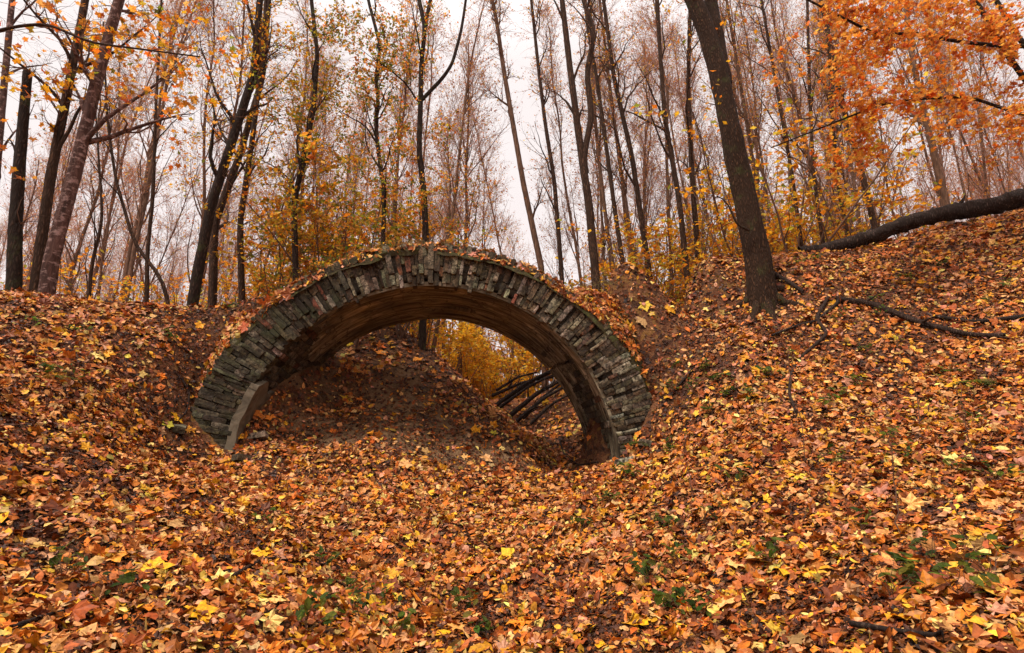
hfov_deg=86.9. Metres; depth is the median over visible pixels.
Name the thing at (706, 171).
young tree
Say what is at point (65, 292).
young tree
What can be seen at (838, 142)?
slender tree
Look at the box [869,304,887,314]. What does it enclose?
seedling
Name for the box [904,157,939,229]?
slender tree
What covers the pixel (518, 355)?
shrub
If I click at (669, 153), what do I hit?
tree
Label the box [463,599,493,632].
seedling
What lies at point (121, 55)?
maple tree
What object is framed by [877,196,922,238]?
slender tree
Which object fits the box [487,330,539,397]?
young tree
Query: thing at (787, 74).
slender tree
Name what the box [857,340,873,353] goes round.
seedling
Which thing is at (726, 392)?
seedling
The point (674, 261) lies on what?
young tree
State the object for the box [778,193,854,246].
young tree
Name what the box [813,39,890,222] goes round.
slender tree
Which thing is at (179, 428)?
loose brick
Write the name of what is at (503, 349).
shrub
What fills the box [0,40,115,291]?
slender tree
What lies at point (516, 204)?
sky
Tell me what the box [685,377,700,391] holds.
seedling
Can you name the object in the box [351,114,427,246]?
slender tree
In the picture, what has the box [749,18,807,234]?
slender tree
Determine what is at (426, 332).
young tree
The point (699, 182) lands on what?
slender tree
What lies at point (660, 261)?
young tree
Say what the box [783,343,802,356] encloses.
seedling
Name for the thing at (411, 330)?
young tree
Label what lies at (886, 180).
slender tree
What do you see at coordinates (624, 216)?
young tree
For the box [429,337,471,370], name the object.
young tree
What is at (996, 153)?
slender tree
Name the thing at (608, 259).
young tree
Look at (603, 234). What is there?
young tree
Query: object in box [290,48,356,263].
slender tree
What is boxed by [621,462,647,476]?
seedling
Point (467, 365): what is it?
shrub
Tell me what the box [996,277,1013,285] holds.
seedling
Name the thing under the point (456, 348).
shrub
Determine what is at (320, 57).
slender tree
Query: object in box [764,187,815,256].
young tree
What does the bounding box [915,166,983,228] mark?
slender tree
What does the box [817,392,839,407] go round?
seedling
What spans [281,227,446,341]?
shrub
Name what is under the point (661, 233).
young tree
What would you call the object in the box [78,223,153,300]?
slender tree
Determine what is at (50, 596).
fallen leaf
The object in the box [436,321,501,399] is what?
shrub
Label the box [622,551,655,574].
seedling
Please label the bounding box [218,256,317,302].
young tree
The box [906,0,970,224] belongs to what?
slender tree
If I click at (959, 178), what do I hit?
slender tree
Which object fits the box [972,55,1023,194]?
slender tree
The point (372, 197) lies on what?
young tree
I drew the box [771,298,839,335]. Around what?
fallen branch
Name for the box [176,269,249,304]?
young tree
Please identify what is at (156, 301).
young tree
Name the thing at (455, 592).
seedling
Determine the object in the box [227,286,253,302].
young tree
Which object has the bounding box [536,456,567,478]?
fallen branch
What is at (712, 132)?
slender tree
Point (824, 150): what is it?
slender tree
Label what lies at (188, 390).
root
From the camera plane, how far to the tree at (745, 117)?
13.90 m
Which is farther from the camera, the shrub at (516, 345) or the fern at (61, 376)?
the shrub at (516, 345)
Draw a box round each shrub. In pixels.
[279,244,358,347]
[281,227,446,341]
[313,218,410,338]
[314,248,350,268]
[359,235,432,339]
[427,320,519,382]
[429,323,473,384]
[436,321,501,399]
[445,341,491,393]
[447,322,539,398]
[449,321,538,399]
[451,357,502,398]
[470,334,511,399]
[476,347,517,397]
[487,342,525,395]
[492,342,540,394]
[507,352,554,388]
[513,347,560,393]
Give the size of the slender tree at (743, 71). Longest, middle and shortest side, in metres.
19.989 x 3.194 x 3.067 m
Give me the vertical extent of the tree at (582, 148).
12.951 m
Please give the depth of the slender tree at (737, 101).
18.85 m
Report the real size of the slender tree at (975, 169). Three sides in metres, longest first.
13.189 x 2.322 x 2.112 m
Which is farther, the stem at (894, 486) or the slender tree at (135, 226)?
the slender tree at (135, 226)
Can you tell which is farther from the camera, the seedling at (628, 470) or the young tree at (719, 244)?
the young tree at (719, 244)
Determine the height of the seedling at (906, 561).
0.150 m
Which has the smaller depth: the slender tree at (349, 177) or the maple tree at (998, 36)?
the maple tree at (998, 36)
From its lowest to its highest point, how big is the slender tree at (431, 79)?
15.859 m
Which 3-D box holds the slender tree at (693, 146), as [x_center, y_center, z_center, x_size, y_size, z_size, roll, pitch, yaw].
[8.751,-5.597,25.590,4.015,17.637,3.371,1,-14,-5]
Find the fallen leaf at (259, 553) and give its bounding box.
[252,547,268,556]
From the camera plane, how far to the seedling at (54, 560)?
2.40 m
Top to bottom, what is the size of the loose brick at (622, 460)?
0.131 m
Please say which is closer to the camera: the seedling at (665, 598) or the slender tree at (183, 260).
the seedling at (665, 598)
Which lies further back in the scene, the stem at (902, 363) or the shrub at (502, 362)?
the shrub at (502, 362)
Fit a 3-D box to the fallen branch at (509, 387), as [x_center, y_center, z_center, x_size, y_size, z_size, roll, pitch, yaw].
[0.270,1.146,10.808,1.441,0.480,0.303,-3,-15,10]
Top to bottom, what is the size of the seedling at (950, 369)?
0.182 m
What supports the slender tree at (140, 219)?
on the ground at (648, 334)
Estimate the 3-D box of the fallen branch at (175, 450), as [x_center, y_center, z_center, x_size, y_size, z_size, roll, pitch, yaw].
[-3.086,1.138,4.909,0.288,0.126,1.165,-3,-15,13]
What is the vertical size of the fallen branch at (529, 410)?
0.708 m
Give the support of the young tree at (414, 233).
on the ground at (648, 334)
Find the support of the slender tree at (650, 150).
on the ground at (648, 334)
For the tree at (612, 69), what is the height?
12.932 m
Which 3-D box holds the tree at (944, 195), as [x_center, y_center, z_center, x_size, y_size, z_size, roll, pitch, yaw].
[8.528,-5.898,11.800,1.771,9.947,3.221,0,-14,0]
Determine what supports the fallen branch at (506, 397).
on the ground at (648, 334)
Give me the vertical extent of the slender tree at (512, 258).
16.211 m
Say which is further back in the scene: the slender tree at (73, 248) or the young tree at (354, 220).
the slender tree at (73, 248)
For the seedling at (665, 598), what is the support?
on the ground at (648, 334)
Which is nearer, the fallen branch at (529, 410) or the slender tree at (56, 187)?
the fallen branch at (529, 410)
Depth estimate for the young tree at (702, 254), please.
9.85 m
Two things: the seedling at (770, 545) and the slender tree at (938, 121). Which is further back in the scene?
the slender tree at (938, 121)
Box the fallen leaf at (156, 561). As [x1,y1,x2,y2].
[135,556,175,573]
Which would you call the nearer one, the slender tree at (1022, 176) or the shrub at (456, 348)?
the shrub at (456, 348)
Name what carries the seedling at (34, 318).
on the ground at (648, 334)
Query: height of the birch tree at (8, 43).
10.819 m
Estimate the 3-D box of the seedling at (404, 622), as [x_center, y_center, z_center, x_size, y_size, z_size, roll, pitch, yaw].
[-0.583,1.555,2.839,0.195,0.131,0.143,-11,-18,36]
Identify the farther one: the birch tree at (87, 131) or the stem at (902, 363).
the birch tree at (87, 131)
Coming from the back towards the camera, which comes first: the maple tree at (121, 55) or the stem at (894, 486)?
the maple tree at (121, 55)
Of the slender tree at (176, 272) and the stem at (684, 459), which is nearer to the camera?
the stem at (684, 459)
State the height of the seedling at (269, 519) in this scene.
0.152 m
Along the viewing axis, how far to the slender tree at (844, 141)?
17.61 m
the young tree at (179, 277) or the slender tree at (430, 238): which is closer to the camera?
the young tree at (179, 277)
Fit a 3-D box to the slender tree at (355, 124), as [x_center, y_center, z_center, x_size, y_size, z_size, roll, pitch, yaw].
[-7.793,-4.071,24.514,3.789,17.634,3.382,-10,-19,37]
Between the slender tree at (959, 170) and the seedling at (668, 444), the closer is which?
the seedling at (668, 444)
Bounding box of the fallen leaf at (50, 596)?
[33,594,70,607]
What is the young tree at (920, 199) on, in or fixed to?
on the ground at (648, 334)
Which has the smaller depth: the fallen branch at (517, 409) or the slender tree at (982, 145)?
the fallen branch at (517, 409)
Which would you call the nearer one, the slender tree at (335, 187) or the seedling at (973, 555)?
the seedling at (973, 555)
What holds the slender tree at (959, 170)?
on the ground at (648, 334)
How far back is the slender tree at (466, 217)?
17.53 m
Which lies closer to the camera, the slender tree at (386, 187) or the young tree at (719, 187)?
the young tree at (719, 187)
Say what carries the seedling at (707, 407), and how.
on the ground at (648, 334)
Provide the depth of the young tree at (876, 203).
9.95 m
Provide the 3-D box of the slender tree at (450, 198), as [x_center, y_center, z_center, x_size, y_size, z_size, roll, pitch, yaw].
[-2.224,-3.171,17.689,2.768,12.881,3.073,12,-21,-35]
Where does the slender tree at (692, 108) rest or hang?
on the ground at (648, 334)
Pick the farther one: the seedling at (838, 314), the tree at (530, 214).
the tree at (530, 214)
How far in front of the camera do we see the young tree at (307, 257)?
10.37 m
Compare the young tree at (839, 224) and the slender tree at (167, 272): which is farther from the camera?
the slender tree at (167, 272)
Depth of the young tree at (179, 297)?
12.42 m
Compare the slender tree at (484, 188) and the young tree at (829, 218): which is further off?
the slender tree at (484, 188)
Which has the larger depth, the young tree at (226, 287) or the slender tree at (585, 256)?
the slender tree at (585, 256)
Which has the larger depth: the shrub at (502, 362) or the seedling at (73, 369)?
the shrub at (502, 362)
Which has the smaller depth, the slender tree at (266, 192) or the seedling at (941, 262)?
the seedling at (941, 262)
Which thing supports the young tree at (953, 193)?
on the ground at (648, 334)
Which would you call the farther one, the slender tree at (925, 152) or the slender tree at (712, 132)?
the slender tree at (712, 132)
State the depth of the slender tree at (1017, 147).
19.13 m
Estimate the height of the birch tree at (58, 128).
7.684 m
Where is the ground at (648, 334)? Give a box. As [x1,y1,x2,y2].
[0,220,1023,652]
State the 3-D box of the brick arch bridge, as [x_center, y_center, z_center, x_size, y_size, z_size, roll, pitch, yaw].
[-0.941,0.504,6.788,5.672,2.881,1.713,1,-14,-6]
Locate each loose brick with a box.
[172,424,186,433]
[231,453,251,461]
[247,430,268,439]
[614,456,633,466]
[637,438,654,446]
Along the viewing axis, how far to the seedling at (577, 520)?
4.19 m
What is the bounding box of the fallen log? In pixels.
[797,188,1023,251]
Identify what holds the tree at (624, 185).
on the ground at (648, 334)
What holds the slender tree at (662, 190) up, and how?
on the ground at (648, 334)
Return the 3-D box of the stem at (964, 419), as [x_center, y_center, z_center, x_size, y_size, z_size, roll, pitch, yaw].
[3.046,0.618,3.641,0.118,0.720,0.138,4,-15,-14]
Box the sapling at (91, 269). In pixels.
[41,84,137,297]
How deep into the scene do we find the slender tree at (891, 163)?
24.51 m
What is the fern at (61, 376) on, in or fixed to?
on the ground at (648, 334)
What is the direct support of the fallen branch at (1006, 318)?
on the ground at (648, 334)
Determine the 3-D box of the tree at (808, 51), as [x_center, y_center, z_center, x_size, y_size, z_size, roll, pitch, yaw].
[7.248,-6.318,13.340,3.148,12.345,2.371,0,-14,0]
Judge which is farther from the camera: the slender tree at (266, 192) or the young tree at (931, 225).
the slender tree at (266, 192)
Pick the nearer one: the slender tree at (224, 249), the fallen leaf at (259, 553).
the fallen leaf at (259, 553)
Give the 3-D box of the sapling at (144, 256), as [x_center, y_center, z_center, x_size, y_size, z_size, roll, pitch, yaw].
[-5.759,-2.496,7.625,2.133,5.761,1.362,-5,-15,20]
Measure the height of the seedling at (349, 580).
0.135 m
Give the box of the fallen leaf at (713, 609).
[707,602,719,614]
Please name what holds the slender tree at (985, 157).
on the ground at (648, 334)
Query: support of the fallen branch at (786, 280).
on the ground at (648, 334)
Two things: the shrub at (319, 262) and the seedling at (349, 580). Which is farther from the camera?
the shrub at (319, 262)
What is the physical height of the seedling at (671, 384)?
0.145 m
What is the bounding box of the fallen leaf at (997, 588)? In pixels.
[978,575,1006,597]
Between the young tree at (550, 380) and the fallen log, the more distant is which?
the young tree at (550, 380)
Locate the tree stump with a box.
[1,48,52,290]
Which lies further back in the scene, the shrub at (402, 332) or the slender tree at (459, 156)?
the slender tree at (459, 156)
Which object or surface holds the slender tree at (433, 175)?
on the ground at (648, 334)
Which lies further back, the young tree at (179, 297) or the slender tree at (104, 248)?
the slender tree at (104, 248)
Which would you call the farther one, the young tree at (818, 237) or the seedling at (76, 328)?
the young tree at (818, 237)
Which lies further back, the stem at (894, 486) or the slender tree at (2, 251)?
the slender tree at (2, 251)
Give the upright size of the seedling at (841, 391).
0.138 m
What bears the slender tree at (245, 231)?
on the ground at (648, 334)
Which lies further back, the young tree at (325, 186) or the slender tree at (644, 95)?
the slender tree at (644, 95)
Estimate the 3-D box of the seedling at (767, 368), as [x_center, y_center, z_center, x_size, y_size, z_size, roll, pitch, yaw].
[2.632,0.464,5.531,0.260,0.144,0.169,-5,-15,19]
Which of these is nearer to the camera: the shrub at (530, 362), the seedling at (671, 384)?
the seedling at (671, 384)
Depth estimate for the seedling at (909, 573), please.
2.23 m
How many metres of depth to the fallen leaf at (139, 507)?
3.31 m
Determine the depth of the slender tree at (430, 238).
23.90 m
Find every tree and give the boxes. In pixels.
[0,0,76,178]
[0,0,185,291]
[0,0,263,210]
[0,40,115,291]
[0,69,167,293]
[0,119,103,284]
[0,120,70,292]
[0,130,85,289]
[0,174,42,272]
[0,214,6,288]
[0,239,154,299]
[10,0,202,295]
[23,116,96,288]
[24,152,96,256]
[24,237,141,301]
[56,283,131,300]
[57,214,99,297]
[57,262,113,299]
[58,157,148,299]
[59,223,89,293]
[63,59,186,303]
[64,209,97,292]
[77,255,120,300]
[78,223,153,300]
[80,0,196,299]
[80,7,149,300]
[99,0,225,300]
[102,149,157,299]
[103,266,205,306]
[106,120,210,302]
[110,153,179,301]
[111,0,230,301]
[125,256,257,306]
[141,229,185,301]
[150,246,192,302]
[152,279,223,306]
[156,0,254,287]
[156,0,322,305]
[158,215,195,304]
[164,245,192,303]
[164,278,221,306]
[171,263,191,305]
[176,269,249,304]
[179,158,252,305]
[183,0,286,299]
[183,246,218,307]
[185,263,275,305]
[188,0,363,302]
[197,57,296,302]
[200,185,343,303]
[201,158,245,299]
[203,194,256,303]
[205,223,245,299]
[205,223,309,295]
[206,130,369,290]
[207,0,391,307]
[207,248,271,302]
[218,156,274,301]
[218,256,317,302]
[224,149,290,298]
[226,242,305,299]
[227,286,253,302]
[230,0,338,287]
[233,200,367,295]
[234,31,355,293]
[238,0,391,281]
[244,256,288,296]
[247,136,303,284]
[247,191,351,294]
[247,255,331,289]
[251,187,351,287]
[259,0,356,265]
[271,153,388,290]
[274,191,418,245]
[284,48,347,262]
[286,193,402,274]
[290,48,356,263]
[298,188,436,275]
[306,103,374,260]
[308,0,450,331]
[309,159,345,239]
[310,188,419,326]
[311,170,435,333]
[312,209,380,272]
[316,70,405,253]
[317,185,397,327]
[320,84,373,259]
[330,142,372,249]
[336,0,518,351]
[340,52,439,249]
[341,90,391,249]
[349,217,450,336]
[349,242,444,348]
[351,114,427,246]
[367,0,443,326]
[380,206,455,344]
[383,110,456,332]
[392,90,433,239]
[396,172,468,340]
[397,0,455,239]
[398,321,433,342]
[401,319,448,355]
[404,133,470,327]
[406,0,517,350]
[408,321,442,350]
[414,320,485,366]
[415,7,524,376]
[415,71,483,356]
[428,161,478,348]
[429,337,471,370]
[431,159,464,353]
[448,90,527,397]
[458,127,513,330]
[462,168,514,347]
[469,0,560,393]
[469,330,540,398]
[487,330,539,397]
[488,337,539,397]
[493,334,540,395]
[496,225,533,374]
[498,238,528,370]
[507,257,591,382]
[512,0,572,389]
[512,0,606,285]
[527,135,583,286]
[535,0,616,290]
[547,0,646,263]
[549,243,668,290]
[550,28,631,289]
[553,0,645,268]
[553,0,656,291]
[555,207,661,292]
[557,0,632,266]
[563,2,668,267]
[564,230,680,288]
[573,219,611,286]
[574,0,677,278]
[575,214,704,306]
[582,208,693,307]
[589,207,731,300]
[597,208,683,296]
[602,0,689,294]
[607,205,632,261]
[610,30,685,285]
[610,231,738,295]
[613,213,695,305]
[614,1,683,275]
[614,36,681,266]
[617,0,699,297]
[618,207,639,264]
[626,196,728,307]
[631,2,706,273]
[631,94,768,293]
[635,132,697,281]
[641,224,736,308]
[648,210,741,301]
[650,190,782,303]
[655,12,724,240]
[656,0,719,265]
[657,16,736,253]
[658,0,824,327]
[658,126,797,287]
[658,185,742,302]
[663,160,721,285]
[664,50,724,257]
[670,198,736,273]
[674,165,791,288]
[680,0,780,232]
[681,0,782,224]
[689,195,785,259]
[693,120,722,259]
[699,214,773,260]
[700,179,782,252]
[704,135,867,252]
[705,99,769,248]
[707,0,798,245]
[721,0,794,197]
[721,49,805,234]
[724,0,804,246]
[724,26,765,210]
[727,0,836,239]
[729,208,790,254]
[739,185,848,251]
[740,229,797,253]
[746,71,974,252]
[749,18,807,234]
[755,112,938,243]
[756,0,840,225]
[756,29,823,243]
[758,0,855,243]
[758,0,1023,190]
[761,185,832,254]
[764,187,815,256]
[766,203,844,244]
[769,202,909,252]
[771,211,835,252]
[773,233,815,253]
[776,0,900,224]
[777,0,882,237]
[778,51,877,230]
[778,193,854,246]
[780,213,822,244]
[782,0,877,229]
[786,191,836,249]
[791,0,897,235]
[793,181,852,248]
[794,0,884,231]
[797,61,865,237]
[800,136,925,238]
[801,73,879,234]
[807,45,849,243]
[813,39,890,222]
[827,0,929,237]
[831,0,954,224]
[851,131,937,235]
[857,0,979,222]
[859,77,938,232]
[864,0,984,225]
[877,192,945,236]
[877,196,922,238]
[894,142,933,212]
[900,9,1003,221]
[902,0,997,215]
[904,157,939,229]
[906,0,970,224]
[914,222,944,231]
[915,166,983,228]
[917,185,990,227]
[924,56,992,219]
[938,43,1023,217]
[941,37,1022,218]
[945,0,1023,196]
[946,167,977,199]
[947,0,1010,216]
[948,90,1002,218]
[959,103,1014,214]
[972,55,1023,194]
[1004,102,1023,188]
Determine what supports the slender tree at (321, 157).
on the ground at (648, 334)
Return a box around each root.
[176,377,189,422]
[559,438,597,464]
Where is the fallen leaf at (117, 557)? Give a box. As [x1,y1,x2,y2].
[101,548,125,561]
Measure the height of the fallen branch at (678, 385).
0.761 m
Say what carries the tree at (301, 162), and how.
on the ground at (648, 334)
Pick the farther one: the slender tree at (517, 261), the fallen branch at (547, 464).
the slender tree at (517, 261)
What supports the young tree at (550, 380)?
on the ground at (648, 334)
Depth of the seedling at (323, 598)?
2.83 m
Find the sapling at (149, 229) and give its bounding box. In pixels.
[112,0,211,301]
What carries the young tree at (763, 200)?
on the ground at (648, 334)
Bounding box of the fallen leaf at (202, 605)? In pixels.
[183,599,218,621]
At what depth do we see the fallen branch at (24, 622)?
1.91 m
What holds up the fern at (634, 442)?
on the ground at (648, 334)
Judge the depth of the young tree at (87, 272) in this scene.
10.89 m
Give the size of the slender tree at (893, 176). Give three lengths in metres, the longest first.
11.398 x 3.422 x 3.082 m
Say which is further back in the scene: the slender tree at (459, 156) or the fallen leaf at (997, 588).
the slender tree at (459, 156)
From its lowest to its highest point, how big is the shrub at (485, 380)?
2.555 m
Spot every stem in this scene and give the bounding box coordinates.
[671,426,691,491]
[784,340,805,459]
[873,431,901,536]
[896,334,919,423]
[948,369,978,460]
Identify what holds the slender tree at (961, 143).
on the ground at (648, 334)
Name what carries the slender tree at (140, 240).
on the ground at (648, 334)
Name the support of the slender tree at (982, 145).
on the ground at (648, 334)
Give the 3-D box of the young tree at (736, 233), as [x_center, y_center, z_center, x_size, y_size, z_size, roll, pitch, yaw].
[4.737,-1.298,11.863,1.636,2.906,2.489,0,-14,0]
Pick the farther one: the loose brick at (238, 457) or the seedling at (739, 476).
the loose brick at (238, 457)
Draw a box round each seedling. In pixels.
[24,308,44,325]
[37,357,65,373]
[49,542,89,577]
[57,363,90,378]
[68,324,96,335]
[84,565,149,600]
[161,325,181,340]
[222,295,238,310]
[251,507,275,527]
[288,585,336,629]
[311,545,339,566]
[319,578,361,609]
[331,572,367,589]
[331,592,365,617]
[362,576,401,604]
[381,608,416,634]
[443,586,482,607]
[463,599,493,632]
[570,514,592,532]
[596,489,622,502]
[612,461,640,478]
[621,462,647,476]
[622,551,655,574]
[634,559,666,585]
[650,509,680,529]
[651,575,684,609]
[656,379,680,391]
[660,538,691,566]
[662,435,677,450]
[672,586,711,617]
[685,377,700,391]
[692,499,721,521]
[699,357,710,371]
[699,404,716,413]
[705,371,719,381]
[713,384,735,397]
[714,463,750,481]
[716,369,733,380]
[744,383,759,400]
[748,536,786,561]
[755,365,781,378]
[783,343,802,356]
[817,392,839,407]
[817,443,845,464]
[827,307,846,318]
[828,383,851,394]
[844,374,868,386]
[845,506,876,529]
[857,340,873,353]
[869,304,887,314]
[872,553,924,598]
[877,424,901,441]
[884,439,925,457]
[885,547,921,582]
[896,270,913,281]
[904,528,956,559]
[927,561,999,594]
[932,256,951,266]
[932,360,960,376]
[942,456,990,472]
[948,401,987,423]
[950,533,1008,574]
[971,461,1023,481]
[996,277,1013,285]
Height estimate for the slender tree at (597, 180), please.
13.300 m
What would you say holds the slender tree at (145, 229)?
on the ground at (648, 334)
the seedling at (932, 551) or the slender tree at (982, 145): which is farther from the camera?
the slender tree at (982, 145)
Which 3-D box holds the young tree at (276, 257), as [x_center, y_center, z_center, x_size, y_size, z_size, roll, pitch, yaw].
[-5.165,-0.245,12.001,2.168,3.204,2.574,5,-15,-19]
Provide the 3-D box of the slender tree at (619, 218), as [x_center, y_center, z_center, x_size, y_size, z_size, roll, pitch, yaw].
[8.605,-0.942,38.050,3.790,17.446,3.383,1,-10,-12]
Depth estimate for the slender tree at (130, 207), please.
30.16 m
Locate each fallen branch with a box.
[9,607,71,629]
[129,442,224,456]
[233,557,331,575]
[491,374,553,396]
[494,369,550,406]
[496,363,542,390]
[499,374,552,408]
[504,372,550,401]
[509,375,558,416]
[515,387,562,422]
[523,384,559,419]
[530,395,566,424]
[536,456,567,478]
[661,341,726,406]
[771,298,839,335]
[774,271,804,294]
[787,296,829,414]
[822,407,929,459]
[835,292,1017,338]
[849,620,943,640]
[935,314,1023,323]
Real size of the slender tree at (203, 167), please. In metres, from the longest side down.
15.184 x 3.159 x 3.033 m
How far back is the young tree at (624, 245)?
14.58 m
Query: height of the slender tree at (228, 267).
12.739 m
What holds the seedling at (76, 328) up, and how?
on the ground at (648, 334)
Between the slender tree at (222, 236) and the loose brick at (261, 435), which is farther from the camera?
the slender tree at (222, 236)
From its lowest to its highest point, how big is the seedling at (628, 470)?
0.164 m
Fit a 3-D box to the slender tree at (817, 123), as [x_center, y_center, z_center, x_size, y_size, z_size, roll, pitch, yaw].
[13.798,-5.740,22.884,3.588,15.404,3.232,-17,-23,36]
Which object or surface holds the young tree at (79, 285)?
on the ground at (648, 334)
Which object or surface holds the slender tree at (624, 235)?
on the ground at (648, 334)
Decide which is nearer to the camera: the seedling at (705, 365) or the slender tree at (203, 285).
the seedling at (705, 365)
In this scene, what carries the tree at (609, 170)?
on the ground at (648, 334)
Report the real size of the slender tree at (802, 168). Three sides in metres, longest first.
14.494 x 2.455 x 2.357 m
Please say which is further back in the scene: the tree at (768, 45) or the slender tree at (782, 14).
the slender tree at (782, 14)
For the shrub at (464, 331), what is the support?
on the ground at (648, 334)
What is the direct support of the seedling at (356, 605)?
on the ground at (648, 334)
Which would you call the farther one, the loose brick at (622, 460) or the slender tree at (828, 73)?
the slender tree at (828, 73)
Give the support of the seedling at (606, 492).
on the ground at (648, 334)
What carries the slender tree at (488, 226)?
on the ground at (648, 334)
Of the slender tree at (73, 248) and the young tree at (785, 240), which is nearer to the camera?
the young tree at (785, 240)
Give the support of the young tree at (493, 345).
on the ground at (648, 334)
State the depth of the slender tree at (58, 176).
29.06 m
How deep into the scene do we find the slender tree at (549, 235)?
18.09 m
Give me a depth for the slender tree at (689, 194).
26.47 m
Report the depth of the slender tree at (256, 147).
27.89 m
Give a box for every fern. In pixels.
[53,375,77,379]
[622,441,646,445]
[949,379,1005,385]
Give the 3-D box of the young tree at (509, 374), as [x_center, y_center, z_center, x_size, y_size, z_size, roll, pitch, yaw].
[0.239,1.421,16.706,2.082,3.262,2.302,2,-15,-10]
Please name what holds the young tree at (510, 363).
on the ground at (648, 334)
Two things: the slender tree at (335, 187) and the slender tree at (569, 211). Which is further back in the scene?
the slender tree at (335, 187)
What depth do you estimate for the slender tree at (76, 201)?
26.63 m
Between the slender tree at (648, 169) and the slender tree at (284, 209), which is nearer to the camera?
the slender tree at (648, 169)
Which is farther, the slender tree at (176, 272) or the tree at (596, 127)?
the slender tree at (176, 272)
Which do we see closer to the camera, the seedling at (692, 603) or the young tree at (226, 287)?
the seedling at (692, 603)
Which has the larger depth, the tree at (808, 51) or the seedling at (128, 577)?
the tree at (808, 51)
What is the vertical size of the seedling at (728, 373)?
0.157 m
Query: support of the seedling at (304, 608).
on the ground at (648, 334)
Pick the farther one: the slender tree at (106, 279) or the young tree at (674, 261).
the slender tree at (106, 279)
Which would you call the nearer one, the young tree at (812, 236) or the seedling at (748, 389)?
the seedling at (748, 389)
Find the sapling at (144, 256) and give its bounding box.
[49,1,169,304]
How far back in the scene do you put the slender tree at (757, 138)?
16.03 m
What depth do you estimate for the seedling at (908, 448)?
3.89 m
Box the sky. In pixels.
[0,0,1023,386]
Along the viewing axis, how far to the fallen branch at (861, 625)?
1.87 m
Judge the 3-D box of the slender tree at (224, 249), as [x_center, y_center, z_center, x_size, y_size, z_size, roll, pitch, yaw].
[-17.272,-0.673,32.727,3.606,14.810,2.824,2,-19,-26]
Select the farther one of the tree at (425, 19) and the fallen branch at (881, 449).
the tree at (425, 19)
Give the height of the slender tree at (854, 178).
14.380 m
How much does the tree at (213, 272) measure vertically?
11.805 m
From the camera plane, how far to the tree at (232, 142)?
9.28 m
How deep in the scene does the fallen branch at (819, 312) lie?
5.97 m
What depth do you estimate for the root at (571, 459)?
7.11 m
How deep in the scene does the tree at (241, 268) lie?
9.78 m
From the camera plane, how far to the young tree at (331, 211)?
11.05 m
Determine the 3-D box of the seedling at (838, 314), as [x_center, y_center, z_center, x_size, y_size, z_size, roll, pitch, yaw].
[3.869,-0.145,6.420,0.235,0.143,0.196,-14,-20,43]
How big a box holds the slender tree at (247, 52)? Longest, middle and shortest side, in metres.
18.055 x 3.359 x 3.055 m
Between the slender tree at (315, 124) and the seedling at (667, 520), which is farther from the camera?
the slender tree at (315, 124)
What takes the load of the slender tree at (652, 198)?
on the ground at (648, 334)
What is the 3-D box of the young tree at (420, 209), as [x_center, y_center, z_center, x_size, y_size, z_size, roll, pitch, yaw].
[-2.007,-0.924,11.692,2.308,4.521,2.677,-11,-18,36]
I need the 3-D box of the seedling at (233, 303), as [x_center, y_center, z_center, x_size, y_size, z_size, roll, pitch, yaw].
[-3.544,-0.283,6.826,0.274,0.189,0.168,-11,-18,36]
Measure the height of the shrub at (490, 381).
3.106 m
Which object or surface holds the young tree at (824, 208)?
on the ground at (648, 334)
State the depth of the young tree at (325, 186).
9.88 m
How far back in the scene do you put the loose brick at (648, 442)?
5.72 m
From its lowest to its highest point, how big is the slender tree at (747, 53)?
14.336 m
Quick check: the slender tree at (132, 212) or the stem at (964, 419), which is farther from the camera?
the slender tree at (132, 212)
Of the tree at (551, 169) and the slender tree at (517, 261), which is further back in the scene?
the slender tree at (517, 261)
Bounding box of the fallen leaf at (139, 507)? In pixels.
[134,505,154,515]
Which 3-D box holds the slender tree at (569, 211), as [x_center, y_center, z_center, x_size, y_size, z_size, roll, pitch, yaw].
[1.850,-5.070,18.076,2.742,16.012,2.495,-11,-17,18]
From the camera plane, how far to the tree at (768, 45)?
12.83 m
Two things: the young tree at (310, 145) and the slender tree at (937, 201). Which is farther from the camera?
the slender tree at (937, 201)
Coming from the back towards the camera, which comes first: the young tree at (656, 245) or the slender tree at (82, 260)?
the slender tree at (82, 260)
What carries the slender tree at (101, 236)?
on the ground at (648, 334)
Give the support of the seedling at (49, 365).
on the ground at (648, 334)
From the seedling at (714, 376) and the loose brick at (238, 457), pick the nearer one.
the loose brick at (238, 457)
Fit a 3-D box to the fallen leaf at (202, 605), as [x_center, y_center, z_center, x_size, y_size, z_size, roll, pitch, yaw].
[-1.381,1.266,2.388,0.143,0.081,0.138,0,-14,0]
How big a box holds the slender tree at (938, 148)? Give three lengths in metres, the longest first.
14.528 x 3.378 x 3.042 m
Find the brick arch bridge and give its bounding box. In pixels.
[190,243,651,460]
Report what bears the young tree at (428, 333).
on the ground at (648, 334)
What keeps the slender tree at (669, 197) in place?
on the ground at (648, 334)
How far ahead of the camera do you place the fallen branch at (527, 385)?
10.64 m
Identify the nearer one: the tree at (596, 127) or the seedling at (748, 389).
the seedling at (748, 389)
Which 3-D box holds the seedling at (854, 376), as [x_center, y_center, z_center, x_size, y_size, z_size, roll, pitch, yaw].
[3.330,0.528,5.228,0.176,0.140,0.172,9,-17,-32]
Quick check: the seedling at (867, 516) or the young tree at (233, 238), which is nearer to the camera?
the seedling at (867, 516)

